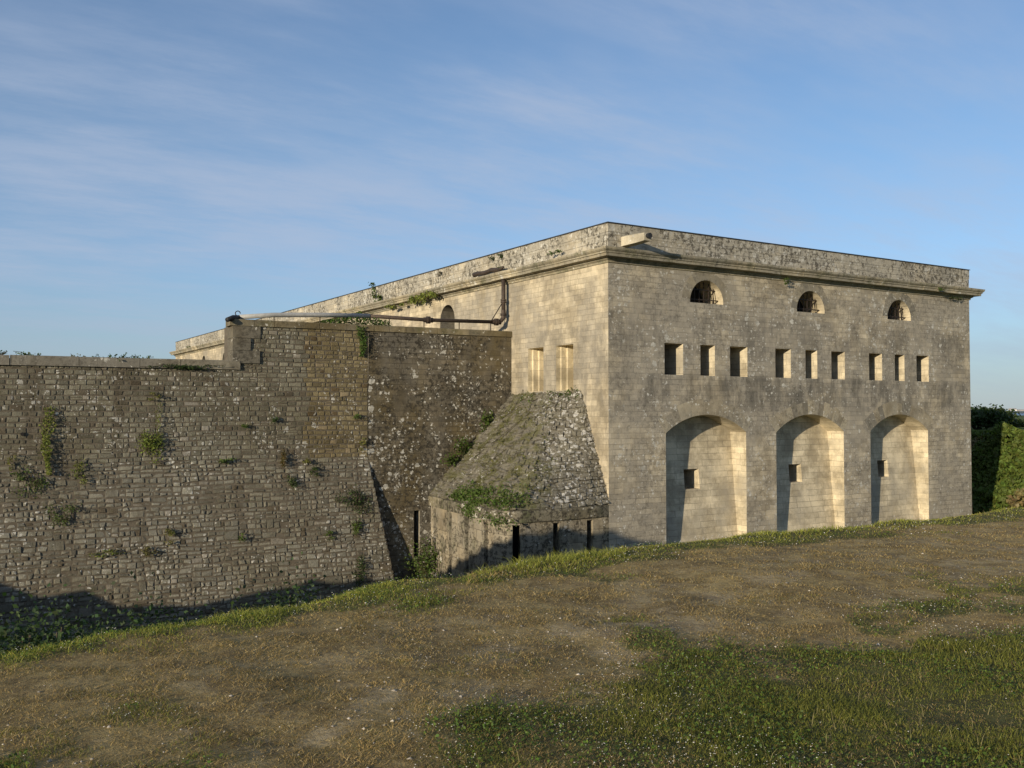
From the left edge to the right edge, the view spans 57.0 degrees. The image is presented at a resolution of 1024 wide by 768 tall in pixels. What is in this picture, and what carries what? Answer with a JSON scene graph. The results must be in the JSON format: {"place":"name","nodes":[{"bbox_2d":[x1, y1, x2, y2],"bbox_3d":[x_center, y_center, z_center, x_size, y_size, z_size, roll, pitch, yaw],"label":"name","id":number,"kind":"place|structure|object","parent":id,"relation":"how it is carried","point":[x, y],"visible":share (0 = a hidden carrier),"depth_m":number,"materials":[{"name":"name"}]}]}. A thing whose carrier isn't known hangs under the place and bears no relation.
{"place":"outdoors","nodes":[
{"label":"outdoors","id":0,"kind":"place"},
{"bbox_2d":[0,508,1023,767],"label":"path","id":1,"kind":"structure","parent":0,"point":[686,621],"depth_m":6.02,"materials":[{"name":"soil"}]},
{"bbox_2d":[0,536,1021,767],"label":"pebbles","id":2,"kind":"object","parent":1,"relation":"on","point":[350,698],"visible":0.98,"depth_m":6.21,"materials":[{"name":"grey stone"}]},
{"bbox_2d":[0,415,1023,767],"bbox_3d":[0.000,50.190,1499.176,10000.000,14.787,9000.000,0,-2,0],"label":"ground","id":3,"kind":"structure","parent":0,"point":[86,661],"depth_m":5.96,"materials":[{"name":"plant"}]},
{"bbox_2d":[0,590,92,657],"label":"shrub","id":4,"kind":"object","parent":3,"relation":"on","point":[17,641],"visible":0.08,"depth_m":8.45,"materials":[{"name":"green plant"}]},
{"bbox_2d":[0,582,119,653],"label":"shrub","id":5,"kind":"object","parent":3,"relation":"on","point":[63,622],"visible":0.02,"depth_m":9.32,"materials":[{"name":"green plant"}]},
{"bbox_2d":[47,571,206,642],"bbox_3d":[-3.850,3.093,9.490,2.011,2.498,2.033,0,-2,0],"label":"shrub","id":6,"kind":"object","parent":3,"relation":"on","point":[130,612],"visible":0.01,"depth_m":9.55,"materials":[{"name":"green plant"}]},
{"bbox_2d":[131,599,225,629],"bbox_3d":[-3.558,3.409,10.162,1.474,2.275,1.424,1,-2,-19],"label":"shrub","id":7,"kind":"object","parent":3,"relation":"on","point":[172,611],"depth_m":10.04,"materials":[{"name":"green plant"}]},
{"bbox_2d":[211,571,271,614],"bbox_3d":[-3.107,3.332,10.728,1.044,2.346,1.012,2,-2,-42],"label":"shrub","id":8,"kind":"object","parent":3,"relation":"on","point":[237,599],"visible":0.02,"depth_m":10.76,"materials":[{"name":"green plant"}]},
{"bbox_2d":[0,319,511,648],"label":"scarp wall","id":9,"kind":"structure","parent":3,"relation":"on","point":[418,399],"depth_m":34.01,"materials":[{"name":"stone"}]},
{"bbox_2d":[7,453,16,472],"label":"wall tuft","id":10,"kind":"object","parent":9,"relation":"attached to","point":[11,461],"visible":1,"depth_m":30.73,"materials":[{"name":"green plant"}]},
{"bbox_2d":[10,472,25,481],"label":"wall tuft","id":11,"kind":"object","parent":9,"relation":"attached to","point":[20,477],"visible":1,"depth_m":30.77,"materials":[{"name":"green plant"}]},
{"bbox_2d":[14,351,40,354],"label":"coping plant","id":12,"kind":"object","parent":9,"relation":"on","point":[29,353],"visible":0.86,"depth_m":31.28,"materials":[{"name":"green plant"}]},
{"bbox_2d":[10,465,51,499],"bbox_3d":[-15.729,3.224,30.872,1.231,1.140,0.432,1,-2,-23],"label":"wall tuft","id":13,"kind":"object","parent":9,"relation":"attached to","point":[35,482],"visible":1,"depth_m":30.95,"materials":[{"name":"green plant"}]},
{"bbox_2d":[39,405,57,474],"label":"ivy","id":14,"kind":"object","parent":9,"relation":"attached to","point":[47,442],"visible":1,"depth_m":31.24,"materials":[{"name":"green plant"}]},
{"bbox_2d":[43,499,81,531],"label":"wall tuft","id":15,"kind":"object","parent":9,"relation":"attached to","point":[62,517],"visible":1,"depth_m":31.16,"materials":[{"name":"green plant"}]},
{"bbox_2d":[69,457,87,486],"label":"wall tuft","id":16,"kind":"object","parent":9,"relation":"attached to","point":[75,471],"visible":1,"depth_m":31.66,"materials":[{"name":"green plant"}]},
{"bbox_2d":[86,549,127,557],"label":"wall tuft","id":17,"kind":"object","parent":9,"relation":"attached to","point":[105,552],"visible":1,"depth_m":31.56,"materials":[{"name":"green plant"}]},
{"bbox_2d":[92,352,135,360],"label":"coping plant","id":18,"kind":"object","parent":9,"relation":"on","point":[115,355],"visible":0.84,"depth_m":32.65,"materials":[{"name":"green plant"}]},
{"bbox_2d":[140,543,160,557],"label":"wall tuft","id":19,"kind":"object","parent":9,"relation":"attached to","point":[146,553],"visible":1,"depth_m":32.18,"materials":[{"name":"green plant"}]},
{"bbox_2d":[135,429,166,465],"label":"ivy","id":20,"kind":"object","parent":9,"relation":"attached to","point":[147,441],"visible":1,"depth_m":32.76,"materials":[{"name":"green plant"}]},
{"bbox_2d":[148,392,160,400],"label":"wall tuft","id":21,"kind":"object","parent":9,"relation":"attached to","point":[152,393],"visible":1,"depth_m":32.85,"materials":[{"name":"green plant"}]},
{"bbox_2d":[154,402,163,435],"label":"ivy","id":22,"kind":"object","parent":9,"relation":"attached to","point":[156,411],"visible":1,"depth_m":32.91,"materials":[{"name":"green plant"}]},
{"bbox_2d":[163,528,176,545],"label":"wall tuft","id":23,"kind":"object","parent":9,"relation":"attached to","point":[169,533],"visible":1,"depth_m":32.60,"materials":[{"name":"green plant"}]},
{"bbox_2d":[140,363,225,369],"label":"creeper","id":24,"kind":"object","parent":9,"relation":"attached to","point":[184,367],"visible":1,"depth_m":33.32,"materials":[{"name":"green plant"}]},
{"bbox_2d":[217,458,235,463],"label":"wall tuft","id":25,"kind":"object","parent":9,"relation":"attached to","point":[224,461],"visible":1,"depth_m":33.92,"materials":[{"name":"green plant"}]},
{"bbox_2d":[238,532,244,542],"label":"wall tuft","id":26,"kind":"object","parent":9,"relation":"attached to","point":[241,538],"visible":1,"depth_m":33.71,"materials":[{"name":"green plant"}]},
{"bbox_2d":[278,448,286,470],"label":"wall tuft","id":27,"kind":"object","parent":9,"relation":"attached to","point":[283,458],"visible":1,"depth_m":34.90,"materials":[{"name":"green plant"}]},
{"bbox_2d":[287,476,299,489],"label":"wall tuft","id":28,"kind":"object","parent":9,"relation":"attached to","point":[291,482],"visible":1,"depth_m":34.93,"materials":[{"name":"green plant"}]},
{"bbox_2d":[309,465,319,475],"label":"wall tuft","id":29,"kind":"object","parent":9,"relation":"attached to","point":[314,468],"visible":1,"depth_m":35.38,"materials":[{"name":"green plant"}]},
{"bbox_2d":[324,531,334,540],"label":"wall tuft","id":30,"kind":"object","parent":9,"relation":"attached to","point":[331,537],"visible":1,"depth_m":35.18,"materials":[{"name":"green plant"}]},
{"bbox_2d":[330,484,374,515],"bbox_3d":[-6.021,4.428,35.819,1.774,1.201,0.425,1,-2,-28],"label":"wall tuft","id":31,"kind":"object","parent":9,"relation":"attached to","point":[355,503],"visible":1,"depth_m":35.93,"materials":[{"name":"green plant"}]},
{"bbox_2d":[318,317,391,325],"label":"ivy","id":32,"kind":"object","parent":9,"relation":"attached to","point":[357,321],"visible":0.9,"depth_m":36.76,"materials":[{"name":"green plant"}]},
{"bbox_2d":[349,520,362,537],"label":"wall tuft","id":33,"kind":"object","parent":9,"relation":"attached to","point":[355,524],"visible":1,"depth_m":35.72,"materials":[{"name":"green plant"}]},
{"bbox_2d":[351,552,367,587],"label":"wall tuft","id":34,"kind":"object","parent":9,"relation":"attached to","point":[361,571],"visible":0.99,"depth_m":35.49,"materials":[{"name":"green plant"}]},
{"bbox_2d":[356,325,368,356],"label":"ivy","id":35,"kind":"object","parent":9,"relation":"attached to","point":[363,345],"visible":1,"depth_m":36.45,"materials":[{"name":"green plant"}]},
{"bbox_2d":[358,438,366,451],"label":"wall tuft","id":36,"kind":"object","parent":9,"relation":"attached to","point":[363,442],"visible":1,"depth_m":36.38,"materials":[{"name":"green plant"}]},
{"bbox_2d":[225,279,506,329],"bbox_3d":[-5.384,-3.318,37.091,11.659,2.348,0.630,1,-2,-30],"label":"drain pipe","id":37,"kind":"object","parent":9,"relation":"on","point":[495,321],"visible":1,"depth_m":37.32,"materials":[{"name":"black metal"}]},
{"bbox_2d":[236,552,336,608],"bbox_3d":[-2.709,3.400,11.572,1.544,2.764,1.528,0,-2,0],"label":"shrub","id":38,"kind":"object","parent":3,"relation":"on","point":[292,600],"visible":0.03,"depth_m":11.42,"materials":[{"name":"green plant"}]},
{"bbox_2d":[396,530,443,579],"bbox_3d":[-3.425,6.880,36.972,2.306,2.481,1.856,0,-2,0],"label":"shrub","id":39,"kind":"object","parent":3,"relation":"on","point":[427,561],"visible":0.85,"depth_m":36.90,"materials":[{"name":"green plant"}]},
{"bbox_2d":[0,505,1022,767],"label":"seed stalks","id":40,"kind":"object","parent":3,"relation":"on","point":[736,689],"visible":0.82,"depth_m":4.97,"materials":[{"name":"green plant"}]},
{"bbox_2d":[0,525,1023,767],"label":"clover","id":41,"kind":"object","parent":3,"relation":"on","point":[937,760],"visible":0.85,"depth_m":5.05,"materials":[{"name":"green plant"}]},
{"bbox_2d":[428,390,608,578],"bbox_3d":[-0.051,5.063,35.608,4.400,9.732,7.003,1,-2,-30],"label":"caponier","id":42,"kind":"object","parent":3,"relation":"on","point":[567,509],"visible":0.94,"depth_m":34.00,"materials":[{"name":"stone"}]},
{"bbox_2d":[439,451,464,466],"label":"wall plant","id":43,"kind":"object","parent":42,"relation":"on","point":[450,458],"visible":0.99,"depth_m":37.88,"materials":[{"name":"green plant"}]},
{"bbox_2d":[451,435,474,455],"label":"wall plant","id":44,"kind":"object","parent":42,"relation":"on","point":[465,447],"visible":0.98,"depth_m":38.10,"materials":[{"name":"green plant"}]},
{"bbox_2d":[446,479,491,505],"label":"roof herb","id":45,"kind":"object","parent":42,"relation":"on","point":[468,492],"visible":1,"depth_m":34.44,"materials":[{"name":"green plant"}]},
{"bbox_2d":[457,498,481,521],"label":"hanging herb","id":46,"kind":"object","parent":42,"relation":"hanging from","point":[467,509],"visible":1,"depth_m":33.78,"materials":[{"name":"green plant"}]},
{"bbox_2d":[478,409,492,431],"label":"wall plant","id":47,"kind":"object","parent":42,"relation":"on","point":[485,420],"visible":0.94,"depth_m":38.65,"materials":[{"name":"green plant"}]},
{"bbox_2d":[479,508,516,530],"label":"hanging herb","id":48,"kind":"object","parent":42,"relation":"hanging from","point":[496,522],"visible":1,"depth_m":32.09,"materials":[{"name":"green plant"}]},
{"bbox_2d":[479,481,533,510],"bbox_3d":[-0.355,3.871,32.748,2.357,0.960,1.209,-1,-2,41],"label":"roof herb","id":49,"kind":"object","parent":42,"relation":"on","point":[495,501],"visible":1,"depth_m":32.44,"materials":[{"name":"green plant"}]},
{"bbox_2d":[466,398,562,497],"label":"roof grass","id":50,"kind":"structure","parent":42,"relation":"on","point":[520,447],"depth_m":35.87,"materials":[{"name":"green plant"}]},
{"bbox_2d":[519,385,581,404],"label":"roof herb","id":51,"kind":"object","parent":42,"relation":"on","point":[571,392],"visible":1,"depth_m":36.30,"materials":[{"name":"green plant"}]},
{"bbox_2d":[16,514,1022,767],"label":"tiny white flowers","id":52,"kind":"object","parent":3,"relation":"on","point":[602,674],"visible":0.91,"depth_m":5.65,"materials":[{"name":"white plant"}]},
{"bbox_2d":[169,221,984,551],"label":"casemate fort","id":53,"kind":"structure","parent":3,"relation":"on","point":[727,387],"depth_m":38.56,"materials":[{"name":"stone"}]},
{"bbox_2d":[370,289,381,301],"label":"cornice plant","id":54,"kind":"object","parent":53,"relation":"attached to","point":[377,296],"visible":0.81,"depth_m":51.49,"materials":[{"name":"green plant"}]},
{"bbox_2d":[384,303,403,309],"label":"cornice plant","id":55,"kind":"object","parent":53,"relation":"attached to","point":[393,306],"visible":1,"depth_m":48.63,"materials":[{"name":"green plant"}]},
{"bbox_2d":[405,290,437,304],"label":"cornice plant","id":56,"kind":"object","parent":53,"relation":"attached to","point":[419,298],"visible":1,"depth_m":45.78,"materials":[{"name":"green plant"}]},
{"bbox_2d":[472,266,503,276],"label":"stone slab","id":57,"kind":"object","parent":53,"relation":"on","point":[485,272],"visible":0.97,"depth_m":40.85,"materials":[{"name":"grey stone"}]},
{"bbox_2d":[528,347,542,391],"bbox_3d":[1.315,-0.575,38.320,0.840,1.760,1.128,1,-2,-32],"label":"stepped window","id":58,"kind":"structure","parent":53,"relation":"in","point":[535,355],"depth_m":38.67,"materials":[{"name":"beige stone"}]},
{"bbox_2d":[547,249,561,255],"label":"cornice plant","id":59,"kind":"object","parent":53,"relation":"attached to","point":[552,253],"visible":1,"depth_m":36.52,"materials":[{"name":"green plant"}]},
{"bbox_2d":[556,344,572,390],"bbox_3d":[2.385,-0.625,36.595,0.840,1.760,1.160,1,-2,-32],"label":"stepped window","id":60,"kind":"structure","parent":53,"relation":"in","point":[564,353],"depth_m":36.97,"materials":[{"name":"beige stone"}]},
{"bbox_2d":[682,272,730,304],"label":"lunette window","id":61,"kind":"structure","parent":53,"relation":"in","point":[700,287],"depth_m":37.07,"materials":[{"name":"stone"}]},
{"bbox_2d":[791,283,830,313],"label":"lunette window","id":62,"kind":"structure","parent":53,"relation":"in","point":[810,301],"depth_m":40.19,"materials":[{"name":"stone"}]},
{"bbox_2d":[883,293,916,320],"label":"lunette window","id":63,"kind":"structure","parent":53,"relation":"in","point":[899,306],"depth_m":43.27,"materials":[{"name":"stone"}]},
{"bbox_2d":[971,404,1019,429],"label":"shrub","id":64,"kind":"object","parent":3,"relation":"on","point":[981,417],"visible":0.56,"depth_m":82.37,"materials":[{"name":"green plant"}]},
{"bbox_2d":[971,421,1023,513],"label":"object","id":65,"kind":"object","parent":3,"relation":"on","point":[1012,454],"visible":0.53,"depth_m":52.27,"materials":[{"name":"green plant"}]},
{"bbox_2d":[976,403,1021,427],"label":"shrub","id":66,"kind":"object","parent":3,"relation":"on","point":[999,410],"visible":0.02,"depth_m":91.02,"materials":[{"name":"green plant"}]},
{"bbox_2d":[991,418,1023,426],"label":"shrub","id":67,"kind":"object","parent":3,"relation":"on","point":[1018,421],"visible":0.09,"depth_m":94.24,"materials":[{"name":"green plant"}]},
{"bbox_2d":[0,0,1023,410],"label":"sky","id":68,"kind":"structure","parent":0,"point":[170,169],"materials":[{"name":"blue"}]}
]}

